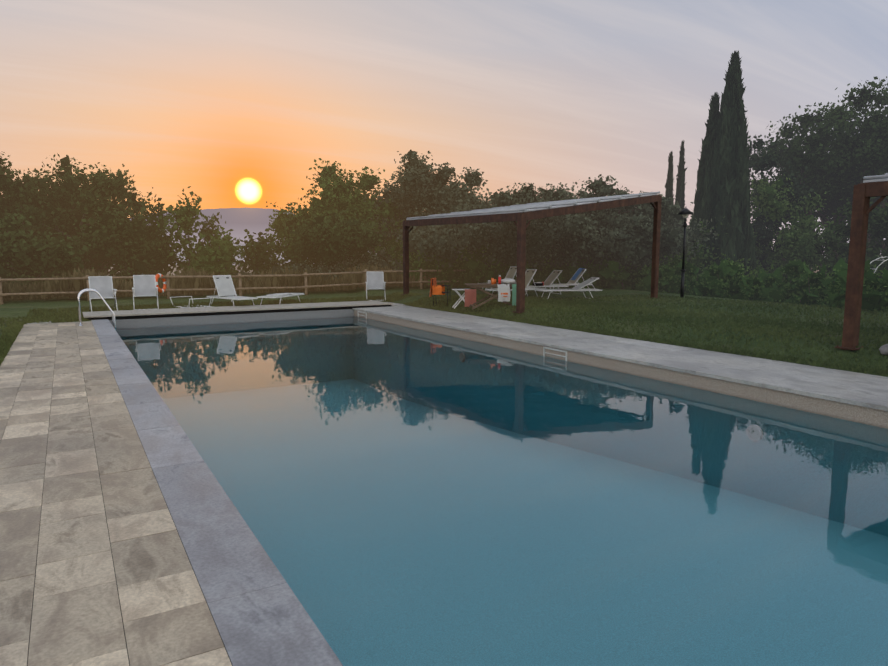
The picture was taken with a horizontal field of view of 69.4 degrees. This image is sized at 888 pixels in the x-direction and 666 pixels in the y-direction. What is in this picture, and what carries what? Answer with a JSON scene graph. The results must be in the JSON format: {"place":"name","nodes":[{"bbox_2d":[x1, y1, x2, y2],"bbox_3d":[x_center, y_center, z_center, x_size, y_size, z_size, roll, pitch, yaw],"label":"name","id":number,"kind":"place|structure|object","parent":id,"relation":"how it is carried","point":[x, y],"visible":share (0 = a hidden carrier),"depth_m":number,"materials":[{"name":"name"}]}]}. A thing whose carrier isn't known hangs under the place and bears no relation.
{"place":"outdoors","nodes":[
{"label":"outdoors","id":0,"kind":"place"},
{"bbox_2d":[109,309,353,327],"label":"pool wall","id":1,"kind":"structure","parent":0,"point":[151,322],"depth_m":18.03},
{"bbox_2d":[0,265,887,376],"bbox_3d":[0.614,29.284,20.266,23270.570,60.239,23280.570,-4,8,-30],"label":"ground","id":2,"kind":"structure","parent":0,"point":[13,309],"depth_m":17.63,"materials":[{"name":"green plant"}]},
{"bbox_2d":[0,263,41,300],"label":"hedge","id":3,"kind":"object","parent":2,"relation":"on","point":[7,275],"visible":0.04,"depth_m":24.50,"materials":[{"name":"green plant"}]},
{"bbox_2d":[0,151,79,238],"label":"tree","id":4,"kind":"object","parent":2,"relation":"on","point":[22,194],"visible":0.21,"depth_m":29.77,"materials":[{"name":"green plant"}]},
{"bbox_2d":[3,262,86,301],"bbox_3d":[-15.903,-1.479,25.351,4.911,2.772,4.230,-4,8,-30],"label":"hedge","id":5,"kind":"object","parent":2,"relation":"on","point":[31,282],"visible":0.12,"depth_m":24.57,"materials":[{"name":"green plant"}]},
{"bbox_2d":[0,213,90,281],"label":"tree","id":6,"kind":"object","parent":2,"relation":"on","point":[48,253],"visible":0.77,"depth_m":25.72,"materials":[{"name":"green plant"}]},
{"bbox_2d":[0,153,117,275],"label":"tree","id":7,"kind":"object","parent":2,"relation":"on","point":[65,162],"visible":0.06,"depth_m":31.36,"materials":[{"name":"green plant"}]},
{"bbox_2d":[34,270,115,298],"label":"hedge","id":8,"kind":"object","parent":2,"relation":"on","point":[51,273],"depth_m":25.61,"materials":[{"name":"green plant"}]},
{"bbox_2d":[8,162,170,274],"bbox_3d":[-17.051,-3.683,31.617,7.164,9.195,6.019,-4,8,-30],"label":"tree","id":9,"kind":"object","parent":2,"relation":"on","point":[103,188],"visible":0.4,"depth_m":30.22,"materials":[{"name":"green plant"}]},
{"bbox_2d":[88,276,117,311],"bbox_3d":[-9.723,-1.106,18.254,0.690,0.994,0.806,-4,8,-32],"label":"recliner chair","id":10,"kind":"object","parent":2,"relation":"on","point":[102,286],"visible":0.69,"depth_m":18.44,"materials":[{"name":"grey fabric"}]},
{"bbox_2d":[83,264,139,296],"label":"hedge","id":11,"kind":"object","parent":2,"relation":"on","point":[120,274],"visible":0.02,"depth_m":27.48,"materials":[{"name":"green plant"}]},
{"bbox_2d":[72,206,187,275],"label":"tree","id":12,"kind":"object","parent":2,"relation":"on","point":[113,238],"visible":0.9,"depth_m":28.41,"materials":[{"name":"green plant"}]},
{"bbox_2d":[104,254,171,295],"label":"hedge","id":13,"kind":"object","parent":2,"relation":"on","point":[140,268],"visible":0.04,"depth_m":27.68,"materials":[{"name":"green plant"}]},
{"bbox_2d":[132,275,158,309],"bbox_3d":[-8.831,-1.209,18.952,0.690,0.994,0.806,-3,8,-25],"label":"recliner chair","id":14,"kind":"object","parent":2,"relation":"on","point":[144,285],"visible":0.81,"depth_m":19.14,"materials":[{"name":"grey fabric"}]},
{"bbox_2d":[130,195,174,274],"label":"slender tree","id":15,"kind":"object","parent":2,"relation":"on","point":[155,218],"visible":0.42,"depth_m":29.73,"materials":[{"name":"green plant"}]},
{"bbox_2d":[150,272,186,295],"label":"hedge","id":16,"kind":"object","parent":2,"relation":"on","point":[174,294],"visible":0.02,"depth_m":28.38,"materials":[{"name":"green plant"}]},
{"bbox_2d":[156,186,212,275],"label":"slender tree","id":17,"kind":"object","parent":2,"relation":"on","point":[184,219],"visible":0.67,"depth_m":29.02,"materials":[{"name":"green plant"}]},
{"bbox_2d":[170,296,211,307],"bbox_3d":[-7.710,-0.924,19.477,1.730,0.323,0.700,6,9,41],"label":"sun lounger","id":18,"kind":"object","parent":2,"relation":"on","point":[192,302],"visible":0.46,"depth_m":19.32,"materials":[{"name":"white plastic"}]},
{"bbox_2d":[183,212,221,267],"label":"slender tree","id":19,"kind":"object","parent":2,"relation":"on","point":[206,229],"visible":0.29,"depth_m":31.04,"materials":[{"name":"green plant"}]},
{"bbox_2d":[183,274,224,295],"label":"hedge","id":20,"kind":"object","parent":2,"relation":"on","point":[199,293],"visible":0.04,"depth_m":28.29,"materials":[{"name":"green plant"}]},
{"bbox_2d":[25,301,392,323],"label":"pool cover deck","id":21,"kind":"structure","parent":2,"relation":"on","point":[163,313],"depth_m":18.23,"materials":[{"name":"grey stone"}]},
{"bbox_2d":[187,231,243,294],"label":"slender tree","id":22,"kind":"object","parent":2,"relation":"on","point":[216,257],"visible":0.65,"depth_m":26.69,"materials":[{"name":"green plant"}]},
{"bbox_2d":[206,220,244,275],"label":"slender tree","id":23,"kind":"object","parent":2,"relation":"on","point":[228,238],"visible":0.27,"depth_m":29.83,"materials":[{"name":"green plant"}]},
{"bbox_2d":[205,264,254,294],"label":"hedge","id":24,"kind":"object","parent":2,"relation":"on","point":[241,272],"depth_m":28.65,"materials":[{"name":"green plant"}]},
{"bbox_2d":[2,263,460,300],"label":"tall grass","id":25,"kind":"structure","parent":2,"relation":"on","point":[80,285],"depth_m":23.77,"materials":[{"name":"brown plant"}]},
{"bbox_2d":[0,269,462,303],"bbox_3d":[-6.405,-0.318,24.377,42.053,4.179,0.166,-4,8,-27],"label":"wooden fence","id":26,"kind":"object","parent":2,"relation":"on","point":[239,276],"visible":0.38,"depth_m":23.52,"materials":[{"name":"brown wood"}]},
{"bbox_2d":[155,273,166,292],"bbox_3d":[-9.860,-1.730,22.304,0.100,0.690,0.690,-7,6,8],"label":"life buoy","id":27,"kind":"object","parent":26,"relation":"attached to","point":[157,276],"visible":0.75,"depth_m":22.26,"materials":[{"name":"orange plastic"}]},
{"bbox_2d":[207,275,257,304],"bbox_3d":[-6.606,-1.302,19.923,1.930,0.965,0.700,6,9,42],"label":"white lounger","id":28,"kind":"object","parent":2,"relation":"on","point":[224,285],"visible":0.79,"depth_m":20.11,"materials":[{"name":"plastic"}]},
{"bbox_2d":[230,229,280,274],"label":"slender tree","id":29,"kind":"object","parent":2,"relation":"on","point":[256,254],"visible":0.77,"depth_m":29.00,"materials":[{"name":"green plant"}]},
{"bbox_2d":[238,269,274,293],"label":"hedge","id":30,"kind":"object","parent":2,"relation":"on","point":[271,291],"visible":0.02,"depth_m":28.25,"materials":[{"name":"green plant"}]},
{"bbox_2d":[246,227,290,268],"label":"slender tree","id":31,"kind":"object","parent":2,"relation":"on","point":[271,238],"visible":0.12,"depth_m":31.30,"materials":[{"name":"green plant"}]},
{"bbox_2d":[257,293,303,304],"bbox_3d":[-5.275,-1.101,20.815,0.700,0.343,1.830,2,7,16],"label":"flat lounger","id":32,"kind":"object","parent":2,"relation":"on","point":[279,295],"visible":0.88,"depth_m":20.43,"materials":[{"name":"white plastic"}]},
{"bbox_2d":[267,203,317,273],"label":"slender tree","id":33,"kind":"object","parent":2,"relation":"on","point":[283,224],"visible":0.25,"depth_m":29.57,"materials":[{"name":"green plant"}]},
{"bbox_2d":[269,255,348,292],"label":"hedge","id":34,"kind":"object","parent":2,"relation":"on","point":[324,269],"visible":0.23,"depth_m":27.31,"materials":[{"name":"green plant"}]},
{"bbox_2d":[266,196,374,265],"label":"tree","id":35,"kind":"object","parent":2,"relation":"on","point":[304,213],"visible":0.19,"depth_m":29.89,"materials":[{"name":"green plant"}]},
{"bbox_2d":[284,207,396,267],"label":"tree","id":36,"kind":"object","parent":2,"relation":"on","point":[335,238],"visible":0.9,"depth_m":27.48,"materials":[{"name":"green plant"}]},
{"bbox_2d":[314,246,388,290],"bbox_3d":[-4.011,-2.592,28.601,4.088,2.791,4.509,-4,8,-30],"label":"hedge","id":37,"kind":"object","parent":2,"relation":"on","point":[346,264],"visible":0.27,"depth_m":28.41,"materials":[{"name":"green plant"}]},
{"bbox_2d":[293,158,415,250],"bbox_3d":[-4.495,-4.962,32.095,6.570,7.417,5.793,-4,8,-30],"label":"tree","id":38,"kind":"object","parent":2,"relation":"on","point":[339,187],"visible":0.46,"depth_m":30.68,"materials":[{"name":"green plant"}]},
{"bbox_2d":[366,271,385,300],"bbox_3d":[-2.418,-1.666,22.678,0.690,0.994,0.806,-1,7,-8],"label":"recliner chair","id":39,"kind":"object","parent":2,"relation":"on","point":[375,280],"visible":0.85,"depth_m":22.90,"materials":[{"name":"grey fabric"}]},
{"bbox_2d":[350,174,425,253],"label":"tree","id":40,"kind":"object","parent":2,"relation":"on","point":[387,195],"visible":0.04,"depth_m":31.94,"materials":[{"name":"green plant"}]},
{"bbox_2d":[362,243,429,287],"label":"hedge","id":41,"kind":"object","parent":2,"relation":"on","point":[384,261],"visible":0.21,"depth_m":28.82,"materials":[{"name":"green plant"}]},
{"bbox_2d":[389,149,487,230],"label":"olive tree","id":42,"kind":"object","parent":2,"relation":"on","point":[421,183],"visible":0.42,"depth_m":30.55,"materials":[{"name":"green plant"}]},
{"bbox_2d":[429,277,449,305],"bbox_3d":[-0.144,-1.290,19.878,0.624,0.853,0.600,1,7,9],"label":"chair with orange towel","id":43,"kind":"object","parent":2,"relation":"on","point":[435,289],"visible":0.94,"depth_m":19.64,"materials":[{"name":"orange fabric"}]},
{"bbox_2d":[409,235,479,288],"bbox_3d":[-0.109,-2.888,28.473,3.830,3.227,4.090,1,7,4],"label":"shrub","id":44,"kind":"object","parent":2,"relation":"on","point":[448,274],"visible":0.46,"depth_m":27.34,"materials":[{"name":"green plant"}]},
{"bbox_2d":[393,202,504,267],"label":"olive tree","id":45,"kind":"object","parent":2,"relation":"on","point":[441,241],"visible":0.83,"depth_m":26.95,"materials":[{"name":"green plant"}]},
{"bbox_2d":[452,289,475,308],"bbox_3d":[0.585,-1.011,18.842,0.665,0.573,0.460,-1,7,-6],"label":"side table with towel","id":46,"kind":"object","parent":2,"relation":"on","point":[470,297],"visible":0.92,"depth_m":18.65,"materials":[{"name":"pink fabric"}]},
{"bbox_2d":[447,242,509,287],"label":"shrub","id":47,"kind":"object","parent":2,"relation":"on","point":[478,268],"visible":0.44,"depth_m":27.34,"materials":[{"name":"green plant"}]},
{"bbox_2d":[409,174,548,229],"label":"olive tree","id":48,"kind":"object","parent":2,"relation":"on","point":[462,191],"visible":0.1,"depth_m":29.57,"materials":[{"name":"green plant"}]},
{"bbox_2d":[465,275,515,308],"bbox_3d":[1.377,-1.149,17.879,1.500,0.932,0.885,-1,7,-6],"label":"garden table","id":49,"kind":"object","parent":2,"relation":"on","point":[505,286],"visible":0.92,"depth_m":17.57,"materials":[{"name":"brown wood"}]},
{"bbox_2d":[482,266,516,290],"bbox_3d":[2.358,-2.196,25.832,1.930,0.965,0.700,-3,8,-25],"label":"lounge chair","id":50,"kind":"object","parent":2,"relation":"on","point":[512,271],"visible":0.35,"depth_m":25.97,"materials":[{"name":"fabric"}]},
{"bbox_2d":[451,218,561,271],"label":"olive tree","id":51,"kind":"object","parent":2,"relation":"on","point":[507,242],"visible":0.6,"depth_m":26.64,"materials":[{"name":"green plant"}]},
{"bbox_2d":[129,310,887,665],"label":"pool shell","id":52,"kind":"object","parent":2,"relation":"on","point":[649,628],"depth_m":7.72},
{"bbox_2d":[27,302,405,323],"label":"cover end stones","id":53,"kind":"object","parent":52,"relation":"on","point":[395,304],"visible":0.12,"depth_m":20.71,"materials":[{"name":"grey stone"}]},
{"bbox_2d":[0,306,887,665],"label":"pool decks","id":54,"kind":"object","parent":52,"relation":"on","point":[128,536],"visible":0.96,"depth_m":4.11,"materials":[{"name":"stone"}]},
{"bbox_2d":[78,288,115,329],"bbox_3d":[-8.280,-0.012,15.344,0.805,2.091,0.600,-4,8,-30],"label":"pool handrail","id":55,"kind":"object","parent":54,"relation":"attached to","point":[104,301],"visible":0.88,"depth_m":15.07,"materials":[{"name":"silver metal"}]},
{"bbox_2d":[116,316,887,665],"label":"pool water","id":56,"kind":"structure","parent":52,"relation":"in","point":[334,330],"depth_m":7.15,"materials":[{"name":"blue liquid"}]},
{"bbox_2d":[358,311,762,440],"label":"skimmers and lights","id":57,"kind":"object","parent":52,"relation":"attached to","point":[751,429],"visible":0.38,"depth_m":11.47,"materials":[{"name":"grey plastic"}]},
{"bbox_2d":[453,256,568,288],"bbox_3d":[3.454,-2.923,28.173,4.818,3.334,4.275,-6,9,-42],"label":"shrub","id":58,"kind":"object","parent":2,"relation":"on","point":[527,266],"visible":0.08,"depth_m":27.31,"materials":[{"name":"green plant"}]},
{"bbox_2d":[485,269,545,296],"bbox_3d":[2.368,-1.631,21.171,1.930,0.939,0.700,-3,8,-22],"label":"lounge chair","id":59,"kind":"object","parent":2,"relation":"on","point":[529,274],"visible":0.6,"depth_m":21.17,"materials":[{"name":"fabric"}]},
{"bbox_2d":[402,191,661,313],"bbox_3d":[2.746,-2.899,21.755,6.920,3.778,8.601,-4,8,-30],"label":"pergola","id":60,"kind":"object","parent":2,"relation":"on","point":[521,214],"visible":0.85,"depth_m":19.16,"materials":[{"name":"wood"},{"name":"white roof panels"}]},
{"bbox_2d":[466,182,607,232],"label":"olive tree","id":61,"kind":"object","parent":2,"relation":"on","point":[503,199],"visible":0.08,"depth_m":29.18,"materials":[{"name":"green plant"}]},
{"bbox_2d":[525,270,567,294],"bbox_3d":[3.482,-1.834,23.160,1.930,0.863,0.700,-2,7,-18],"label":"lounge chair","id":62,"kind":"object","parent":2,"relation":"on","point":[551,278],"visible":0.79,"depth_m":23.15,"materials":[{"name":"fabric"}]},
{"bbox_2d":[500,213,631,267],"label":"olive tree","id":63,"kind":"object","parent":2,"relation":"on","point":[576,237],"visible":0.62,"depth_m":26.28,"materials":[{"name":"green plant"}]},
{"bbox_2d":[535,277,601,298],"bbox_3d":[4.020,-1.449,20.721,2.030,0.686,0.700,-1,7,-8],"label":"white lounger","id":64,"kind":"object","parent":2,"relation":"on","point":[584,284],"visible":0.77,"depth_m":20.69,"materials":[{"name":"plastic"}]},
{"bbox_2d":[545,268,592,292],"bbox_3d":[4.673,-2.028,24.565,1.930,0.906,0.700,-2,7,-16],"label":"lounger","id":65,"kind":"object","parent":2,"relation":"on","point":[576,276],"visible":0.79,"depth_m":24.58,"materials":[{"name":"fabric"}]},
{"bbox_2d":[534,254,615,288],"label":"shrub","id":66,"kind":"object","parent":2,"relation":"on","point":[543,275],"visible":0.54,"depth_m":27.34,"materials":[{"name":"green plant"}]},
{"bbox_2d":[557,253,639,289],"bbox_3d":[6.766,-2.930,28.442,4.233,3.176,4.276,6,9,41],"label":"shrub","id":67,"kind":"object","parent":2,"relation":"on","point":[605,272],"visible":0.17,"depth_m":27.08,"materials":[{"name":"green plant"}]},
{"bbox_2d":[588,259,608,286],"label":"shrub","id":68,"kind":"object","parent":2,"relation":"on","point":[591,264],"depth_m":27.84,"materials":[{"name":"green plant"}]},
{"bbox_2d":[534,174,665,235],"bbox_3d":[7.294,-4.529,30.210,7.551,5.268,6.670,-4,8,-30],"label":"olive tree","id":69,"kind":"object","parent":2,"relation":"on","point":[600,187],"visible":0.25,"depth_m":28.37,"materials":[{"name":"green plant"}]},
{"bbox_2d":[605,258,651,288],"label":"shrub","id":70,"kind":"object","parent":2,"relation":"on","point":[618,285],"visible":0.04,"depth_m":28.27,"materials":[{"name":"green plant"}]},
{"bbox_2d":[577,212,691,288],"bbox_3d":[7.681,-3.441,28.302,4.922,3.724,5.363,-4,8,-30],"label":"olive tree","id":71,"kind":"object","parent":2,"relation":"on","point":[633,241],"visible":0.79,"depth_m":26.84,"materials":[{"name":"green plant"}]},
{"bbox_2d":[598,192,717,265],"bbox_3d":[9.092,-3.814,30.657,5.822,5.410,6.071,-4,8,-30],"label":"olive tree","id":72,"kind":"object","parent":2,"relation":"on","point":[670,212],"visible":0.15,"depth_m":29.36,"materials":[{"name":"green plant"}]},
{"bbox_2d":[626,256,694,292],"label":"shrub","id":73,"kind":"object","parent":2,"relation":"on","point":[642,282],"visible":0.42,"depth_m":26.26,"materials":[{"name":"green plant"}]},
{"bbox_2d":[623,253,700,289],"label":"shrub","id":74,"kind":"object","parent":2,"relation":"on","point":[676,260],"visible":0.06,"depth_m":28.34,"materials":[{"name":"green plant"}]},
{"bbox_2d":[665,152,673,257],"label":"cypress","id":75,"kind":"object","parent":2,"relation":"on","point":[669,186],"visible":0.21,"depth_m":45.97,"materials":[{"name":"green plant"}]},
{"bbox_2d":[673,140,686,256],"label":"cypress","id":76,"kind":"object","parent":2,"relation":"on","point":[680,189],"visible":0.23,"depth_m":46.55,"materials":[{"name":"green plant"}]},
{"bbox_2d":[658,258,707,294],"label":"shrub","id":77,"kind":"object","parent":2,"relation":"on","point":[689,269],"visible":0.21,"depth_m":25.68,"materials":[{"name":"green plant"}]},
{"bbox_2d":[678,207,693,297],"bbox_3d":[7.880,-2.547,21.072,0.500,3.200,0.500,-4,8,-30],"label":"garden lamp post","id":78,"kind":"object","parent":2,"relation":"on","point":[685,213],"visible":0.94,"depth_m":21.01,"materials":[{"name":"grey metal"}]},
{"bbox_2d":[688,92,720,265],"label":"tall cypress","id":79,"kind":"object","parent":2,"relation":"on","point":[705,160],"visible":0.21,"depth_m":33.45,"materials":[{"name":"green plant"}]},
{"bbox_2d":[666,216,761,277],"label":"tree","id":80,"kind":"object","parent":2,"relation":"on","point":[700,258],"visible":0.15,"depth_m":32.69,"materials":[{"name":"green plant"}]},
{"bbox_2d":[699,50,756,276],"bbox_3d":[14.586,-5.562,33.328,2.890,16.454,3.012,-4,8,-30],"label":"tall cypress","id":81,"kind":"object","parent":2,"relation":"on","point":[728,196],"visible":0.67,"depth_m":32.34,"materials":[{"name":"green plant"}]},
{"bbox_2d":[685,253,778,301],"bbox_3d":[10.715,-1.581,23.803,3.461,2.808,3.494,6,9,39],"label":"shrub","id":82,"kind":"object","parent":2,"relation":"on","point":[722,280],"visible":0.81,"depth_m":23.19,"materials":[{"name":"green plant"}]},
{"bbox_2d":[736,264,794,300],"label":"shrub","id":83,"kind":"object","parent":2,"relation":"on","point":[782,282],"visible":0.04,"depth_m":23.94,"materials":[{"name":"green plant"}]},
{"bbox_2d":[747,135,822,272],"bbox_3d":[17.932,-2.491,37.526,5.595,18.050,5.502,-4,8,-30],"label":"tree","id":84,"kind":"object","parent":2,"relation":"on","point":[764,235],"visible":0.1,"depth_m":36.14,"materials":[{"name":"green plant"}]},
{"bbox_2d":[745,258,829,301],"bbox_3d":[12.720,-1.088,23.916,4.058,4.148,3.849,0,7,-3],"label":"shrub","id":85,"kind":"object","parent":2,"relation":"on","point":[794,269],"visible":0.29,"depth_m":23.94,"materials":[{"name":"green plant"}]},
{"bbox_2d":[750,174,828,281],"bbox_3d":[18.516,-1.056,36.423,7.138,15.211,7.402,2,7,13],"label":"tree","id":86,"kind":"object","parent":2,"relation":"on","point":[775,208],"visible":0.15,"depth_m":34.95,"materials":[{"name":"green plant"}]},
{"bbox_2d":[756,207,848,280],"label":"tree","id":87,"kind":"object","parent":2,"relation":"on","point":[805,224],"visible":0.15,"depth_m":33.61,"materials":[{"name":"green plant"}]},
{"bbox_2d":[748,76,887,277],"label":"tree","id":88,"kind":"object","parent":2,"relation":"on","point":[843,136],"visible":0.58,"depth_m":37.49,"materials":[{"name":"green plant"}]},
{"bbox_2d":[792,258,847,306],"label":"shrub","id":89,"kind":"object","parent":2,"relation":"on","point":[837,266],"visible":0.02,"depth_m":21.05,"materials":[{"name":"green plant"}]},
{"bbox_2d":[769,260,873,305],"bbox_3d":[13.533,-0.998,22.053,4.380,3.343,4.416,1,7,7],"label":"shrub","id":90,"kind":"object","parent":2,"relation":"on","point":[814,291],"visible":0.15,"depth_m":21.84,"materials":[{"name":"green plant"}]},
{"bbox_2d":[793,196,887,278],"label":"tree","id":91,"kind":"object","parent":2,"relation":"on","point":[879,231],"visible":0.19,"depth_m":30.36,"materials":[{"name":"green plant"}]},
{"bbox_2d":[813,88,887,246],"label":"tree","id":92,"kind":"object","parent":2,"relation":"on","point":[877,114],"visible":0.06,"depth_m":36.74,"materials":[{"name":"green plant"}]},
{"bbox_2d":[821,260,887,311],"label":"shrub","id":93,"kind":"object","parent":2,"relation":"on","point":[875,293],"visible":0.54,"depth_m":16.73,"materials":[{"name":"green plant"}]},
{"bbox_2d":[834,173,887,350],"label":"pergola","id":94,"kind":"object","parent":2,"relation":"on","point":[869,187],"visible":0.96,"depth_m":9.68,"materials":[{"name":"wood"},{"name":"fabric"}]},
{"bbox_2d":[870,256,887,272],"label":"lounge chair","id":95,"kind":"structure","parent":2,"relation":"on","point":[880,264],"depth_m":18.96,"materials":[{"name":"white plastic"}]},
{"bbox_2d":[879,344,887,354],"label":"lawn rock","id":96,"kind":"object","parent":2,"relation":"on","point":[883,349],"visible":0.98,"depth_m":9.36,"materials":[{"name":"grey stone"}]},
{"bbox_2d":[0,0,887,247],"label":"sky","id":97,"kind":"structure","parent":0,"point":[234,102],"materials":[{"name":"orange"}]},
{"bbox_2d":[130,207,772,249],"bbox_3d":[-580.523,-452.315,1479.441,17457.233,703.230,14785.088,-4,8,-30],"label":"mountains","id":98,"kind":"structure","parent":0,"point":[239,221],"depth_m":8474.94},
{"bbox_2d":[170,242,884,264],"bbox_3d":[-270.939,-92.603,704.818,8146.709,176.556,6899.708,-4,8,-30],"label":"hills","id":99,"kind":"structure","parent":0,"point":[236,257],"depth_m":3964.53,"materials":[{"name":"grey"}]}
]}

